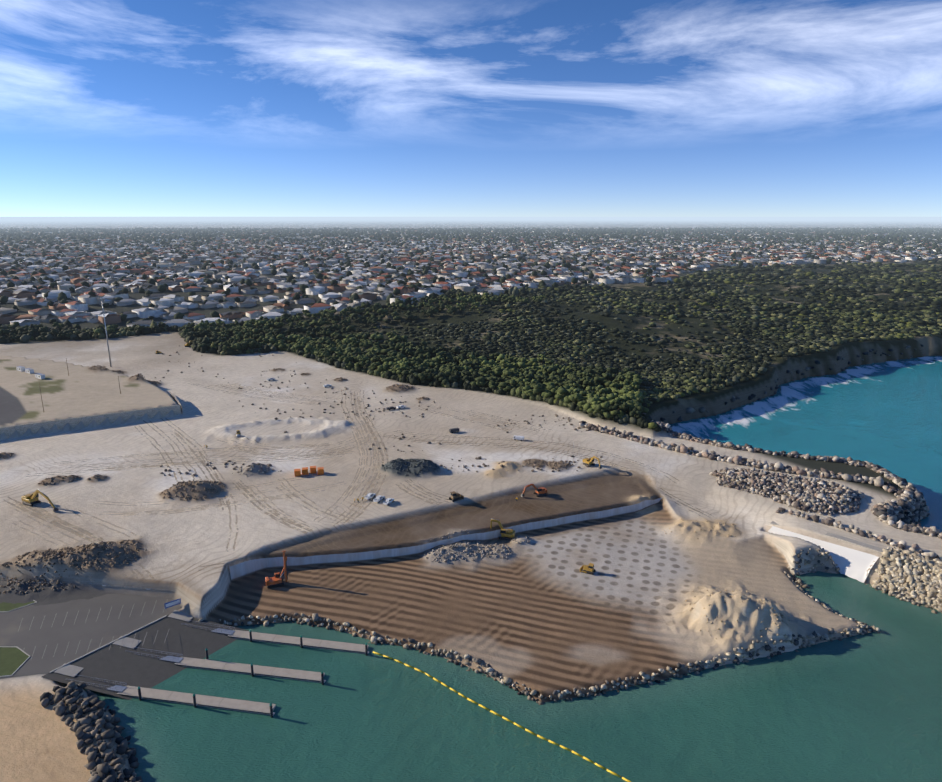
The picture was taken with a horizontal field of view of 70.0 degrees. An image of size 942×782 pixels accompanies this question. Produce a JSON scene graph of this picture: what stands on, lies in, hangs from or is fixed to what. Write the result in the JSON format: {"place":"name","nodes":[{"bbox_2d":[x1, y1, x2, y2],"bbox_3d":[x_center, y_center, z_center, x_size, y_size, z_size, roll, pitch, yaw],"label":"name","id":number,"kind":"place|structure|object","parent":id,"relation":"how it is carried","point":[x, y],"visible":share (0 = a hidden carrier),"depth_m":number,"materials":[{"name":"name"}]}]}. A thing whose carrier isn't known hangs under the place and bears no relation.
{"place":"outdoors","nodes":[
{"label":"outdoors","id":0,"kind":"place"},
{"bbox_2d":[0,217,941,781],"bbox_3d":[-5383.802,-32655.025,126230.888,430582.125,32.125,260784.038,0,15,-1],"label":"ground","id":1,"kind":"structure","parent":0,"point":[540,613],"depth_m":254.01,"materials":[{"name":"beige sand"}]},
{"bbox_2d":[0,646,30,676],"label":"island grass","id":2,"kind":"structure","parent":1,"relation":"on","point":[13,659],"depth_m":168.99,"materials":[{"name":"green plant"}]},
{"bbox_2d":[0,600,36,611],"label":"island grass","id":3,"kind":"structure","parent":1,"relation":"on","point":[6,607],"depth_m":192.32,"materials":[{"name":"green plant"}]},
{"bbox_2d":[16,366,24,371],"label":"site shed","id":4,"kind":"structure","parent":1,"relation":"on","point":[21,368],"depth_m":441.64,"materials":[{"name":"silver metal"}]},
{"bbox_2d":[25,368,33,373],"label":"site shed","id":5,"kind":"structure","parent":1,"relation":"on","point":[29,370],"depth_m":436.57,"materials":[{"name":"silver metal"}]},
{"bbox_2d":[35,373,44,378],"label":"site shed","id":6,"kind":"structure","parent":1,"relation":"on","point":[39,376],"depth_m":421.74,"materials":[{"name":"silver metal"}]},
{"bbox_2d":[21,489,58,511],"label":"yellow excavator","id":7,"kind":"object","parent":1,"relation":"on","point":[30,499],"visible":1,"depth_m":248.08,"materials":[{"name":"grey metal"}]},
{"bbox_2d":[0,576,172,591],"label":"temporary fence","id":8,"kind":"object","parent":1,"relation":"on","point":[90,583],"visible":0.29,"depth_m":200.02,"materials":[{"name":"silver metal"}]},
{"bbox_2d":[0,594,181,678],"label":"parking lot","id":9,"kind":"structure","parent":1,"relation":"on","point":[49,638],"depth_m":183.15,"materials":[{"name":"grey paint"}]},
{"bbox_2d":[40,681,142,781],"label":"rock breakwater","id":10,"kind":"object","parent":1,"relation":"on","point":[86,731],"visible":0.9,"depth_m":144.90,"materials":[{"name":"grey stone"}]},
{"bbox_2d":[0,391,182,436],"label":"retaining wall","id":11,"kind":"structure","parent":1,"relation":"on","point":[21,429],"depth_m":342.71,"materials":[{"name":"grey concrete"}]},
{"bbox_2d":[100,297,111,366],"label":"light pole","id":12,"kind":"object","parent":1,"relation":"on","point":[101,298],"visible":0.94,"depth_m":472.39,"materials":[{"name":"silver metal"}]},
{"bbox_2d":[42,610,248,699],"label":"boat ramp","id":13,"kind":"structure","parent":1,"relation":"on","point":[115,662],"depth_m":172.82,"materials":[{"name":"concrete"}]},
{"bbox_2d":[68,674,275,717],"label":"jetty","id":14,"kind":"object","parent":1,"relation":"on","point":[141,693],"visible":0.71,"depth_m":158.29,"materials":[{"name":"grey concrete"}]},
{"bbox_2d":[164,598,180,608],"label":"info board","id":15,"kind":"object","parent":1,"relation":"on","point":[172,603],"visible":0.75,"depth_m":190.43,"materials":[{"name":"blue metal"}]},
{"bbox_2d":[125,646,325,684],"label":"jetty","id":16,"kind":"object","parent":1,"relation":"on","point":[251,669],"visible":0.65,"depth_m":169.15,"materials":[{"name":"grey concrete"}]},
{"bbox_2d":[236,430,240,436],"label":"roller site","id":17,"kind":"object","parent":1,"relation":"on","point":[238,433],"visible":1,"depth_m":324.29,"materials":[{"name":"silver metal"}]},
{"bbox_2d":[181,620,368,655],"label":"jetty","id":18,"kind":"object","parent":1,"relation":"on","point":[301,641],"visible":0.77,"depth_m":180.15,"materials":[{"name":"grey concrete"}]},
{"bbox_2d":[265,551,287,588],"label":"orange drill rig","id":19,"kind":"object","parent":1,"relation":"on","point":[275,581],"visible":1,"depth_m":204.69,"materials":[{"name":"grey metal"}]},
{"bbox_2d":[294,469,300,476],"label":"orange container","id":20,"kind":"object","parent":1,"relation":"on","point":[297,472],"visible":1,"depth_m":276.73,"materials":[{"name":"metal"}]},
{"bbox_2d":[302,467,307,474],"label":"orange container","id":21,"kind":"object","parent":1,"relation":"on","point":[304,470],"visible":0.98,"depth_m":278.46,"materials":[{"name":"metal"}]},
{"bbox_2d":[310,466,315,473],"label":"orange container","id":22,"kind":"object","parent":1,"relation":"on","point":[312,469],"visible":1,"depth_m":279.96,"materials":[{"name":"paint"}]},
{"bbox_2d":[317,467,323,474],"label":"orange container","id":23,"kind":"object","parent":1,"relation":"on","point":[320,470],"visible":1,"depth_m":278.51,"materials":[{"name":"metal"}]},
{"bbox_2d":[0,292,648,418],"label":"tree crowns","id":24,"kind":"object","parent":1,"relation":"on","point":[561,382],"visible":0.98,"depth_m":481.78,"materials":[{"name":"green plant"}]},
{"bbox_2d":[5,383,711,580],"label":"tyre tracks","id":25,"kind":"object","parent":1,"relation":"on","point":[34,514],"visible":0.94,"depth_m":281.30},
{"bbox_2d":[364,493,375,499],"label":"white ute","id":26,"kind":"object","parent":1,"relation":"on","point":[368,496],"visible":1,"depth_m":254.57,"materials":[{"name":"paint"}]},
{"bbox_2d":[373,495,384,502],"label":"white ute","id":27,"kind":"object","parent":1,"relation":"on","point":[378,498],"visible":1,"depth_m":252.22,"materials":[{"name":"paint"}]},
{"bbox_2d":[383,498,393,504],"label":"white ute","id":28,"kind":"object","parent":1,"relation":"on","point":[388,501],"visible":1,"depth_m":250.26,"materials":[{"name":"paint"}]},
{"bbox_2d":[0,345,789,640],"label":"dirt clods","id":29,"kind":"object","parent":1,"relation":"on","point":[89,546],"visible":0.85,"depth_m":230.29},
{"bbox_2d":[230,498,661,580],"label":"retaining wall","id":30,"kind":"structure","parent":1,"relation":"on","point":[242,570],"depth_m":223.07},
{"bbox_2d":[449,428,458,432],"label":"dark van","id":31,"kind":"object","parent":1,"relation":"on","point":[452,430],"visible":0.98,"depth_m":331.69,"materials":[{"name":"paint"}]},
{"bbox_2d":[449,491,463,501],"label":"bulldozer","id":32,"kind":"object","parent":1,"relation":"on","point":[455,496],"visible":1,"depth_m":254.04,"materials":[{"name":"grey metal"}]},
{"bbox_2d":[0,259,941,431],"bbox_3d":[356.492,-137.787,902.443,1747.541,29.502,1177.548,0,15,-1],"label":"trees","id":33,"kind":"object","parent":1,"relation":"on","point":[798,330],"visible":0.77,"depth_m":588.45,"materials":[{"name":"green plant"}]},
{"bbox_2d":[0,228,941,326],"bbox_3d":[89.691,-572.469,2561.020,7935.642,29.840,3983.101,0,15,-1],"label":"houses","id":34,"kind":"structure","parent":1,"relation":"on","point":[19,294],"depth_m":1091.93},
{"bbox_2d":[490,518,514,539],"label":"excavator","id":35,"kind":"object","parent":1,"relation":"on","point":[506,534],"visible":0.81,"depth_m":234.13,"materials":[{"name":"yellow metal"}]},
{"bbox_2d":[513,435,523,440],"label":"truck","id":36,"kind":"object","parent":1,"relation":"on","point":[516,437],"visible":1,"depth_m":320.61,"materials":[{"name":"paint"}]},
{"bbox_2d":[521,483,547,496],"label":"orange excavator","id":37,"kind":"object","parent":1,"relation":"on","point":[541,491],"visible":0.98,"depth_m":261.62,"materials":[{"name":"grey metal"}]},
{"bbox_2d":[198,548,879,704],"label":"revetment rock","id":38,"kind":"object","parent":1,"relation":"on","point":[490,670],"visible":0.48,"depth_m":176.10,"materials":[{"name":"grey stone"}]},
{"bbox_2d":[580,563,595,574],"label":"bulldozer","id":39,"kind":"object","parent":1,"relation":"on","point":[589,569],"visible":0.98,"depth_m":212.29,"materials":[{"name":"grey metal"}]},
{"bbox_2d":[582,455,601,468],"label":"excavator","id":40,"kind":"object","parent":1,"relation":"on","point":[588,462],"visible":0.96,"depth_m":287.40,"materials":[{"name":"yellow metal"}]},
{"bbox_2d":[579,421,914,504],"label":"breakwater rock","id":41,"kind":"object","parent":1,"relation":"on","point":[781,467],"visible":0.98,"depth_m":289.89,"materials":[{"name":"grey stone"}]},
{"bbox_2d":[642,344,923,421],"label":"cliff foot rock","id":42,"kind":"object","parent":1,"relation":"on","point":[689,410],"visible":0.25,"depth_m":435.69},
{"bbox_2d":[710,467,864,514],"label":"rock pile","id":43,"kind":"object","parent":1,"relation":"on","point":[789,484],"visible":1,"depth_m":257.48,"materials":[{"name":"grey stone"}]},
{"bbox_2d":[651,420,941,538],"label":"breakwater rock","id":44,"kind":"object","parent":1,"relation":"on","point":[890,513],"visible":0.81,"depth_m":256.71,"materials":[{"name":"grey stone"}]},
{"bbox_2d":[768,526,878,582],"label":"geotextile sheet","id":45,"kind":"object","parent":1,"relation":"on","point":[853,563],"visible":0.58,"depth_m":217.17,"materials":[{"name":"white fabric"}]},
{"bbox_2d":[770,521,932,567],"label":"concrete breakwater path","id":46,"kind":"structure","parent":1,"relation":"on","point":[878,549],"depth_m":220.88,"materials":[{"name":"grey concrete"}]},
{"bbox_2d":[776,507,941,559],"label":"row of rocks","id":47,"kind":"object","parent":1,"relation":"on","point":[829,521],"visible":0.96,"depth_m":225.08,"materials":[{"name":"grey stone"}]},
{"bbox_2d":[871,547,941,613],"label":"rock revetment","id":48,"kind":"object","parent":1,"relation":"on","point":[896,575],"visible":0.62,"depth_m":204.68,"materials":[{"name":"beige stone"}]},
{"bbox_3d":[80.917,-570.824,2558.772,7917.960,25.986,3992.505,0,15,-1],"label":"suburb tree trunks","id":49,"kind":"object","parent":1,"relation":"on","visible":0},
{"bbox_2d":[0,227,941,326],"bbox_3d":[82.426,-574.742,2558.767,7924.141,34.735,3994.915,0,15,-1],"label":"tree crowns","id":50,"kind":"object","parent":49,"relation":"attached to","point":[892,235],"visible":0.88,"depth_m":2104.43,"materials":[{"name":"green plant"}]},
{"bbox_2d":[0,0,941,216],"label":"sky","id":51,"kind":"structure","parent":0,"point":[109,108],"materials":[{"name":"blue"}]},
{"bbox_2d":[65,356,941,781],"bbox_3d":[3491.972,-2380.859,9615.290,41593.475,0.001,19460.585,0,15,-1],"label":"sea water","id":52,"kind":"structure","parent":0,"point":[861,708],"depth_m":156.60,"materials":[{"name":"teal liquid"}]},
{"bbox_2d":[373,651,631,781],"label":"floating boom","id":53,"kind":"object","parent":52,"relation":"on","point":[563,747],"visible":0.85,"depth_m":152.00,"materials":[{"name":"yellow plastic"}]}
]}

